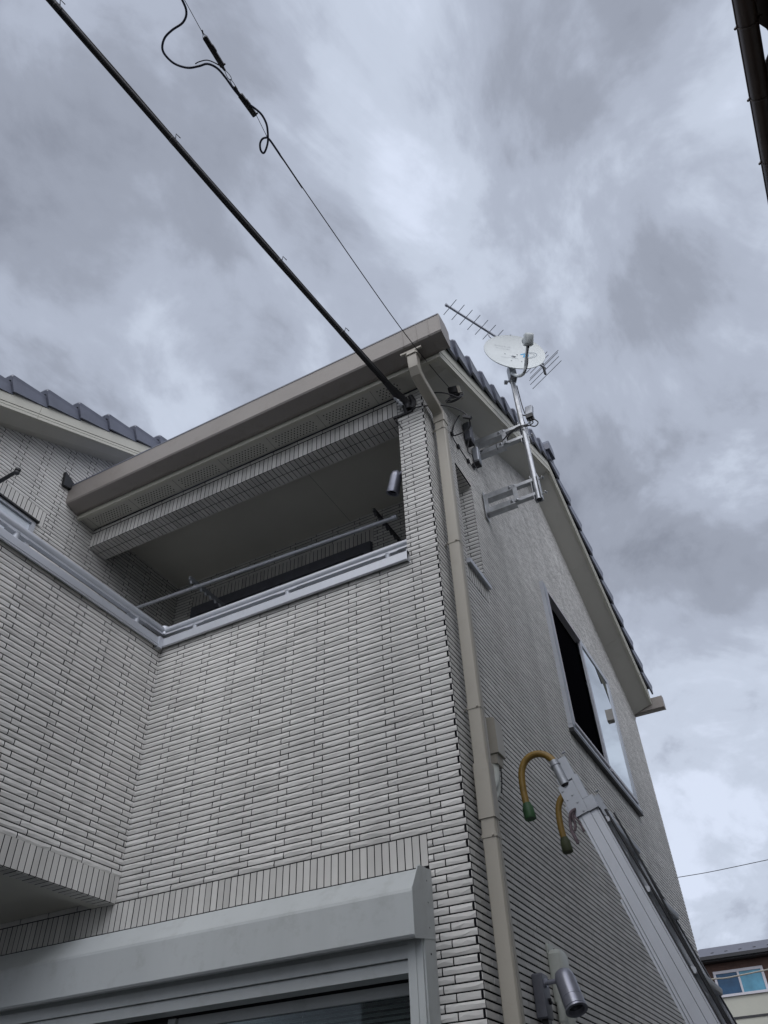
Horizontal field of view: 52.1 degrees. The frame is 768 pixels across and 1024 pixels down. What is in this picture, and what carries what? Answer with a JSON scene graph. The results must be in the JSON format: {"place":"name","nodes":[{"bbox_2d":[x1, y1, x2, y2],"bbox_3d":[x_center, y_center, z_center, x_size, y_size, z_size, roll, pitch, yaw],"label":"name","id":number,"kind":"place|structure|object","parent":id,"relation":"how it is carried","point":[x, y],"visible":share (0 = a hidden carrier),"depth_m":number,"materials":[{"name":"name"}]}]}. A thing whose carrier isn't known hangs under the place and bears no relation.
{"place":"outdoors","nodes":[
{"label":"outdoors","id":0,"kind":"place"},
{"bbox_2d":[0,0,767,950],"label":"sky","id":1,"kind":"structure","parent":0,"point":[583,177],"materials":[{"name":"grey"}]},
{"bbox_2d":[678,859,767,877],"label":"distant wire","id":2,"kind":"object","parent":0,"point":[723,869],"visible":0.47,"depth_m":17.65,"materials":[{"name":"black rubber"}]},
{"bbox_2d":[698,939,767,1023],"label":"house","id":3,"kind":"structure","parent":0,"point":[745,998],"depth_m":26.06,"materials":[{"name":"brown"}]},
{"bbox_2d":[713,965,767,997],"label":"window","id":4,"kind":"structure","parent":3,"relation":"in","point":[754,983],"depth_m":26.02,"materials":[{"name":"blue glass"}]},
{"bbox_2d":[711,969,767,979],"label":"distant wire","id":5,"kind":"object","parent":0,"point":[740,974],"visible":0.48,"depth_m":11.46,"materials":[{"name":"grey metal"}]},
{"bbox_2d":[731,0,767,201],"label":"house","id":6,"kind":"structure","parent":0,"point":[750,16],"depth_m":4.71,"materials":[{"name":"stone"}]},
{"label":"ground","id":7,"kind":"structure","parent":0,"visible":0},
{"bbox_2d":[0,313,698,1023],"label":"house","id":8,"kind":"structure","parent":7,"relation":"on","point":[268,795],"depth_m":4.63,"materials":[{"name":"tile"}]},
{"bbox_2d":[0,467,20,483],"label":"laundry hook","id":9,"kind":"object","parent":8,"relation":"attached to","point":[17,471],"visible":1,"depth_m":5.72,"materials":[{"name":"black metal"}]},
{"bbox_2d":[0,493,39,545],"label":"window","id":10,"kind":"structure","parent":8,"relation":"in","point":[7,506],"depth_m":6.02,"materials":[{"name":"white glass"}]},
{"bbox_2d":[189,576,232,615],"bbox_3d":[-1.491,0.730,6.753,0.060,0.180,0.570,-21,-45,20],"label":"pole arm","id":11,"kind":"object","parent":8,"relation":"attached to","point":[192,580],"visible":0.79,"depth_m":6.74},
{"bbox_2d":[0,864,440,1023],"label":"window","id":12,"kind":"structure","parent":8,"relation":"in","point":[371,940],"depth_m":3.57,"materials":[{"name":"white paint"}]},
{"bbox_2d":[46,0,415,428],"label":"power cable","id":13,"kind":"object","parent":8,"relation":"attached to","point":[404,402],"visible":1,"depth_m":4.89,"materials":[{"name":"black rubber"}]},
{"bbox_2d":[190,541,372,622],"bbox_3d":[-0.878,1.475,6.126,1.880,2.390,0.090,-21,-45,20],"label":"window","id":14,"kind":"structure","parent":8,"relation":"in","point":[367,547],"depth_m":6.82,"materials":[{"name":"black glass"}]},
{"bbox_2d":[161,0,449,388],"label":"telephone line","id":15,"kind":"object","parent":8,"relation":"attached to","point":[250,108],"visible":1,"depth_m":4.10,"materials":[{"name":"black rubber"}]},
{"bbox_2d":[448,385,462,399],"bbox_3d":[0.528,-0.878,5.808,0.094,0.113,0.122,-13,-43,11],"label":"entry box","id":16,"kind":"object","parent":15,"relation":"attached to","point":[455,389],"visible":0.73,"depth_m":5.77,"materials":[{"name":"black plastic"}]},
{"bbox_2d":[373,508,405,551],"bbox_3d":[0.048,0.150,6.184,0.060,0.180,0.530,-21,-45,20],"label":"pole arm","id":17,"kind":"object","parent":8,"relation":"attached to","point":[388,527],"visible":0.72,"depth_m":6.15},
{"bbox_2d":[135,514,397,608],"bbox_3d":[-1.031,0.436,6.354,2.517,0.045,0.040,-19,-44,18],"label":"laundry pole","id":18,"kind":"object","parent":17,"relation":"hanging from","point":[323,542],"visible":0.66,"depth_m":6.30,"materials":[{"name":"silver metal"}]},
{"bbox_2d":[386,470,401,496],"bbox_3d":[0.100,-0.217,5.411,0.091,0.186,0.212,31,-52,-32],"label":"spotlight","id":19,"kind":"object","parent":8,"relation":"attached to","point":[394,485],"visible":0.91,"depth_m":5.40,"materials":[{"name":"silver metal"}]},
{"bbox_2d":[411,392,471,435],"bbox_3d":[0.493,-0.696,5.668,0.342,0.361,0.556,-31,-49,28],"label":"wire coil","id":20,"kind":"object","parent":8,"relation":"hanging from","point":[459,395],"visible":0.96,"depth_m":5.64,"materials":[{"name":"black rubber"}]},
{"bbox_2d":[450,415,478,469],"bbox_3d":[0.636,-0.575,6.230,0.044,0.421,0.498,-21,-45,20],"label":"wall cable","id":21,"kind":"object","parent":8,"relation":"attached to","point":[473,466],"depth_m":6.14,"materials":[{"name":"black rubber"}]},
{"bbox_2d":[462,422,474,447],"bbox_3d":[0.689,-0.632,6.398,0.060,0.232,0.080,-21,-45,20],"label":"junction box","id":22,"kind":"object","parent":8,"relation":"attached to","point":[468,434],"visible":0.88,"depth_m":6.35,"materials":[{"name":"black plastic"}]},
{"bbox_2d":[472,447,481,468],"bbox_3d":[0.757,-0.446,6.400,0.052,0.192,0.072,-21,-45,20],"label":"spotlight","id":23,"kind":"object","parent":8,"relation":"attached to","point":[476,455],"visible":0.97,"depth_m":6.36,"materials":[{"name":"grey metal"}]},
{"bbox_2d":[486,717,505,798],"bbox_3d":[0.555,1.284,4.054,0.094,0.490,0.200,-21,-45,20],"label":"cable hood","id":24,"kind":"object","parent":8,"relation":"attached to","point":[496,743],"visible":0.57,"depth_m":4.10,"materials":[{"name":"beige plastic"}]},
{"bbox_2d":[474,379,547,521],"bbox_3d":[0.985,-0.791,6.661,0.495,2.065,0.080,-21,-45,20],"label":"antenna mast","id":25,"kind":"object","parent":8,"relation":"attached to","point":[533,481],"visible":0.96,"depth_m":6.18,"materials":[{"name":"metal"}]},
{"bbox_2d":[443,299,561,388],"bbox_3d":[1.048,-1.578,7.230,1.245,0.194,0.400,24,-48,-27],"label":"yagi antenna","id":26,"kind":"object","parent":25,"relation":"attached to","point":[542,365],"visible":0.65,"depth_m":7.19,"materials":[{"name":"grey metal"}]},
{"bbox_2d":[480,386,538,453],"bbox_3d":[1.004,-0.788,6.624,0.559,0.681,0.077,-19,-44,18],"label":"aerial cable","id":27,"kind":"object","parent":25,"relation":"attached to","point":[514,429],"visible":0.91,"depth_m":6.44,"materials":[{"name":"black rubber"}]},
{"bbox_2d":[484,333,544,384],"bbox_3d":[1.119,-1.392,6.801,0.470,0.746,0.490,-21,-45,20],"label":"satellite dish","id":28,"kind":"object","parent":25,"relation":"attached to","point":[512,353],"visible":1,"depth_m":6.93,"materials":[{"name":"white paint"}]},
{"bbox_2d":[523,405,534,421],"bbox_3d":[1.208,-0.817,6.565,0.096,0.179,0.065,-21,-45,20],"label":"antenna amplifier","id":29,"kind":"object","parent":25,"relation":"attached to","point":[529,413],"visible":1,"depth_m":6.54,"materials":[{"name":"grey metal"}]},
{"bbox_2d":[531,968,587,1023],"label":"spotlight","id":30,"kind":"object","parent":8,"relation":"attached to","point":[571,995],"visible":1,"depth_m":3.54,"materials":[{"name":"silver metal"}]},
{"bbox_2d":[545,943,575,1023],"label":"conduit cover","id":31,"kind":"object","parent":8,"relation":"attached to","point":[557,959],"visible":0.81,"depth_m":3.88,"materials":[{"name":"beige plastic"}]},
{"bbox_2d":[539,581,643,816],"bbox_3d":[1.907,1.772,7.287,0.100,1.450,2.110,-21,-45,20],"label":"window","id":32,"kind":"structure","parent":8,"relation":"in","point":[567,647],"depth_m":7.22,"materials":[{"name":"glass"}]},
{"bbox_2d":[518,750,736,1023],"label":"ladder","id":33,"kind":"object","parent":7,"relation":"on","point":[695,991],"visible":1,"depth_m":3.66,"materials":[{"name":"silver metal"}]},
{"bbox_2d":[568,808,584,843],"bbox_3d":[0.948,1.546,3.880,0.074,0.174,0.028,-21,-45,20],"label":"rope","id":34,"kind":"object","parent":33,"relation":"attached to","point":[572,815],"visible":1,"depth_m":3.89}
]}

